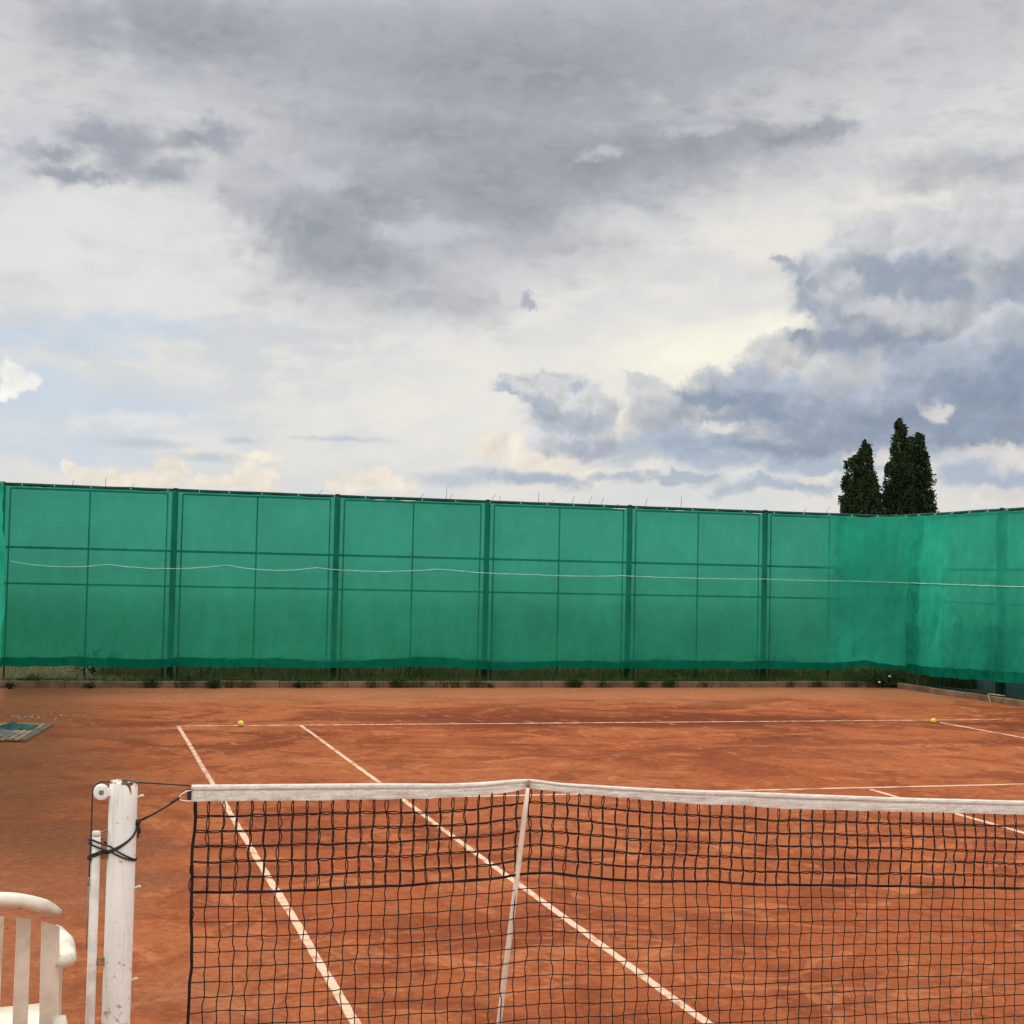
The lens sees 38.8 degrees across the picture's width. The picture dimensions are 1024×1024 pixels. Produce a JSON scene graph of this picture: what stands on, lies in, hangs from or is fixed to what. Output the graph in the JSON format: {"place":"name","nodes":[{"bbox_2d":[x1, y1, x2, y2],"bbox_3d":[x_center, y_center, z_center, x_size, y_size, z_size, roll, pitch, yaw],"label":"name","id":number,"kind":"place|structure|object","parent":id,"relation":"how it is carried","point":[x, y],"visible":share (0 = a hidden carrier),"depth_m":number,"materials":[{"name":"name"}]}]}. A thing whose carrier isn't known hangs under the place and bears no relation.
{"place":"outdoors","nodes":[
{"label":"outdoors","id":0,"kind":"place"},
{"bbox_2d":[0,666,148,683],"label":"dry grass","id":1,"kind":"structure","parent":0,"point":[13,671],"depth_m":22.95,"materials":[{"name":"green plant"}]},
{"bbox_2d":[0,666,947,687],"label":"soil strip","id":2,"kind":"object","parent":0,"point":[218,669],"visible":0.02,"depth_m":24.52,"materials":[{"name":"brown soil"}]},
{"bbox_2d":[17,673,43,680],"bbox_3d":[-6.985,2.443,21.073,0.407,0.208,0.405,2,-3,-16],"label":"weed","id":3,"kind":"object","parent":2,"relation":"on","point":[29,677],"visible":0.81,"depth_m":21.07,"materials":[{"name":"green plant"}]},
{"bbox_2d":[68,666,123,676],"bbox_3d":[-6.706,2.402,23.273,0.959,0.633,0.886,2,-3,-16],"label":"shrub","id":4,"kind":"object","parent":2,"relation":"on","point":[92,670],"visible":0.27,"depth_m":23.17,"materials":[{"name":"green plant"}]},
{"bbox_2d":[172,673,195,683],"bbox_3d":[-4.848,2.512,21.681,0.385,0.218,0.462,3,-3,-36],"label":"weed","id":5,"kind":"object","parent":2,"relation":"on","point":[188,676],"visible":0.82,"depth_m":21.66,"materials":[{"name":"green plant"}]},
{"bbox_2d":[2,480,892,681],"bbox_3d":[-0.439,1.232,23.946,15.248,3.245,0.108,2,-3,-16],"label":"chain link fence","id":6,"kind":"object","parent":2,"relation":"on","point":[333,671],"visible":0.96,"depth_m":23.66,"materials":[{"name":"grey metal"}]},
{"bbox_2d":[0,481,5,667],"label":"shade net","id":7,"kind":"object","parent":6,"relation":"hanging from","point":[2,570],"visible":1,"depth_m":21.34,"materials":[{"name":"green fabric"}]},
{"bbox_2d":[0,484,924,670],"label":"shade net","id":8,"kind":"object","parent":6,"relation":"attached to","point":[104,616],"visible":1,"depth_m":23.60,"materials":[{"name":"green fabric"}]},
{"bbox_2d":[10,561,903,582],"bbox_3d":[-0.370,1.007,23.868,14.887,0.106,0.936,2,-3,-13],"label":"rope","id":9,"kind":"object","parent":8,"relation":"attached to","point":[424,570],"visible":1,"depth_m":23.50,"materials":[{"name":"white fabric"}]},
{"bbox_2d":[0,667,1021,699],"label":"grass","id":10,"kind":"structure","parent":2,"relation":"on","point":[575,683],"depth_m":23.37,"materials":[{"name":"green plant"}]},
{"bbox_2d":[96,662,977,688],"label":"tall grass","id":11,"kind":"structure","parent":2,"relation":"on","point":[918,679],"depth_m":24.88,"materials":[{"name":"green plant"}]},
{"bbox_2d":[746,668,801,674],"bbox_3d":[4.840,2.739,26.554,1.148,0.782,1.112,1,-3,4],"label":"shrub","id":12,"kind":"object","parent":2,"relation":"on","point":[782,670],"visible":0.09,"depth_m":26.29,"materials":[{"name":"green plant"}]},
{"bbox_2d":[831,668,919,687],"bbox_3d":[6.320,2.844,24.940,1.524,0.332,1.084,2,-3,-16],"label":"weed","id":13,"kind":"object","parent":2,"relation":"on","point":[887,679],"visible":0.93,"depth_m":24.82,"materials":[{"name":"green plant"}]},
{"bbox_2d":[0,687,1023,1023],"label":"clay court","id":14,"kind":"object","parent":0,"point":[662,737],"visible":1,"depth_m":9.40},
{"bbox_2d":[1,681,15,688],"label":"weed","id":15,"kind":"object","parent":14,"relation":"on","point":[9,685],"visible":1,"depth_m":20.65,"materials":[{"name":"green plant"}]},
{"bbox_2d":[0,723,53,741],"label":"duckboard","id":16,"kind":"object","parent":14,"relation":"on","point":[23,735],"visible":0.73,"depth_m":15.01,"materials":[{"name":"grey wood"}]},
{"bbox_2d":[0,729,15,736],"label":"rag","id":17,"kind":"object","parent":16,"relation":"on","point":[4,733],"visible":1,"depth_m":14.88,"materials":[{"name":"grey fabric"}]},
{"bbox_2d":[0,721,38,729],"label":"rag","id":18,"kind":"object","parent":16,"relation":"on","point":[13,725],"visible":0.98,"depth_m":15.35,"materials":[{"name":"teal fabric"}]},
{"bbox_2d":[0,713,61,719],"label":"debris","id":19,"kind":"object","parent":14,"relation":"on","point":[30,716],"visible":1,"depth_m":16.84,"materials":[{"name":"grey"}]},
{"bbox_2d":[0,892,76,1023],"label":"garden chair","id":20,"kind":"object","parent":14,"relation":"on","point":[58,949],"visible":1,"depth_m":4.01,"materials":[{"name":"white plastic"}]},
{"bbox_2d":[84,681,96,687],"bbox_3d":[-6.104,2.509,21.063,0.197,0.114,0.196,3,-3,-37],"label":"weed","id":21,"kind":"object","parent":14,"relation":"on","point":[89,685],"visible":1,"depth_m":21.05,"materials":[{"name":"green plant"}]},
{"bbox_2d":[85,779,143,1023],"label":"net post","id":22,"kind":"object","parent":14,"relation":"on","point":[115,961],"visible":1,"depth_m":4.62,"materials":[{"name":"white metal"}]},
{"bbox_2d":[87,797,179,860],"bbox_3d":[-1.219,1.020,4.679,0.284,0.203,0.108,2,-3,-16],"label":"cord","id":23,"kind":"object","parent":22,"relation":"attached to","point":[112,850],"visible":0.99,"depth_m":4.62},
{"bbox_2d":[86,779,1023,1023],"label":"tennis net","id":24,"kind":"object","parent":22,"relation":"attached to","point":[265,793],"visible":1,"depth_m":5.11,"materials":[{"name":"fabric"}]},
{"bbox_2d":[201,678,223,687],"bbox_3d":[-4.440,2.531,21.537,0.329,0.185,0.387,2,-3,-16],"label":"weed","id":25,"kind":"object","parent":14,"relation":"on","point":[215,685],"visible":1,"depth_m":21.52,"materials":[{"name":"green plant"}]},
{"bbox_2d":[177,726,361,1023],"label":"doubles sideline","id":26,"kind":"object","parent":14,"relation":"on","point":[347,1009],"visible":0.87,"depth_m":7.42,"materials":[{"name":"white paint"}]},
{"bbox_2d":[291,681,306,687],"bbox_3d":[-3.205,2.610,21.944,0.215,0.117,0.217,0,-3,23],"label":"weed","id":27,"kind":"object","parent":14,"relation":"on","point":[299,686],"visible":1,"depth_m":21.92,"materials":[{"name":"green plant"}]},
{"bbox_2d":[0,687,1011,987],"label":"grit","id":28,"kind":"object","parent":14,"relation":"on","point":[478,843],"visible":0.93,"depth_m":12.31,"materials":[{"name":"soil"}]},
{"bbox_2d":[299,725,712,1022],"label":"singles sideline","id":29,"kind":"object","parent":14,"relation":"on","point":[653,983],"visible":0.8,"depth_m":7.48,"materials":[{"name":"white paint"}]},
{"bbox_2d":[496,780,530,1023],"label":"singles stick","id":30,"kind":"object","parent":14,"relation":"on","point":[515,886],"visible":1,"depth_m":5.03,"materials":[{"name":"metal"}]},
{"bbox_2d":[200,719,1001,725],"bbox_3d":[1.363,2.573,17.762,10.685,0.004,0.049,2,-3,-16],"label":"baseline","id":31,"kind":"object","parent":14,"relation":"on","point":[580,722],"visible":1,"depth_m":17.65,"materials":[{"name":"white paint"}]},
{"bbox_2d":[469,784,1023,796],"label":"service line","id":32,"kind":"object","parent":14,"relation":"on","point":[786,789],"visible":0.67,"depth_m":12.44,"materials":[{"name":"white paint"}]},
{"bbox_2d":[870,789,1023,833],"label":"service line","id":33,"kind":"object","parent":14,"relation":"on","point":[1022,832],"visible":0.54,"depth_m":11.02,"materials":[{"name":"white paint"}]},
{"bbox_2d":[940,722,1023,737],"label":"singles sideline","id":34,"kind":"object","parent":14,"relation":"on","point":[982,730],"visible":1,"depth_m":17.77,"materials":[{"name":"white paint"}]},
{"bbox_2d":[0,0,1023,513],"label":"sky","id":35,"kind":"structure","parent":0,"point":[705,253],"materials":[{"name":"grey"}]},
{"bbox_2d":[941,688,1023,699],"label":"soil strip","id":36,"kind":"object","parent":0,"point":[994,692],"visible":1,"depth_m":24.27,"materials":[{"name":"brown soil"}]},
{"bbox_2d":[893,507,1023,699],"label":"chain link fence","id":37,"kind":"object","parent":36,"relation":"on","point":[1000,688],"visible":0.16,"depth_m":23.53,"materials":[{"name":"grey metal"}]},
{"bbox_2d":[905,509,1023,683],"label":"shade net","id":38,"kind":"object","parent":37,"relation":"attached to","point":[965,631],"visible":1,"depth_m":23.59,"materials":[{"name":"green fabric"}]},
{"bbox_2d":[916,583,1023,586],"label":"rope","id":39,"kind":"object","parent":38,"relation":"attached to","point":[970,585],"visible":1,"depth_m":23.45,"materials":[{"name":"white fabric"}]},
{"bbox_2d":[963,679,1023,694],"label":"board","id":40,"kind":"object","parent":36,"relation":"on","point":[1017,686],"depth_m":24.29,"materials":[{"name":"blue plastic"}]},
{"label":"ground","id":41,"kind":"structure","parent":0,"visible":0},
{"bbox_2d":[0,681,886,687],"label":"kerb","id":42,"kind":"structure","parent":41,"relation":"on","point":[329,684],"depth_m":22.55,"materials":[{"name":"concrete"}]},
{"bbox_2d":[838,454,869,513],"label":"poplar tree","id":43,"kind":"object","parent":41,"relation":"on","point":[851,499],"visible":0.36,"depth_m":117.31,"materials":[{"name":"green plant"}]},
{"bbox_2d":[854,439,886,514],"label":"poplar tree","id":44,"kind":"object","parent":41,"relation":"on","point":[869,477],"visible":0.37,"depth_m":117.70,"materials":[{"name":"green plant"}]},
{"bbox_2d":[880,418,916,514],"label":"poplar tree","id":45,"kind":"object","parent":41,"relation":"on","point":[896,469],"visible":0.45,"depth_m":118.33,"materials":[{"name":"green plant"}]},
{"bbox_2d":[902,432,939,513],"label":"poplar tree","id":46,"kind":"object","parent":41,"relation":"on","point":[921,485],"visible":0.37,"depth_m":119.04,"materials":[{"name":"green plant"}]},
{"bbox_2d":[897,683,1023,706],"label":"kerb","id":47,"kind":"structure","parent":41,"relation":"on","point":[985,698],"depth_m":22.76,"materials":[{"name":"concrete"}]}
]}

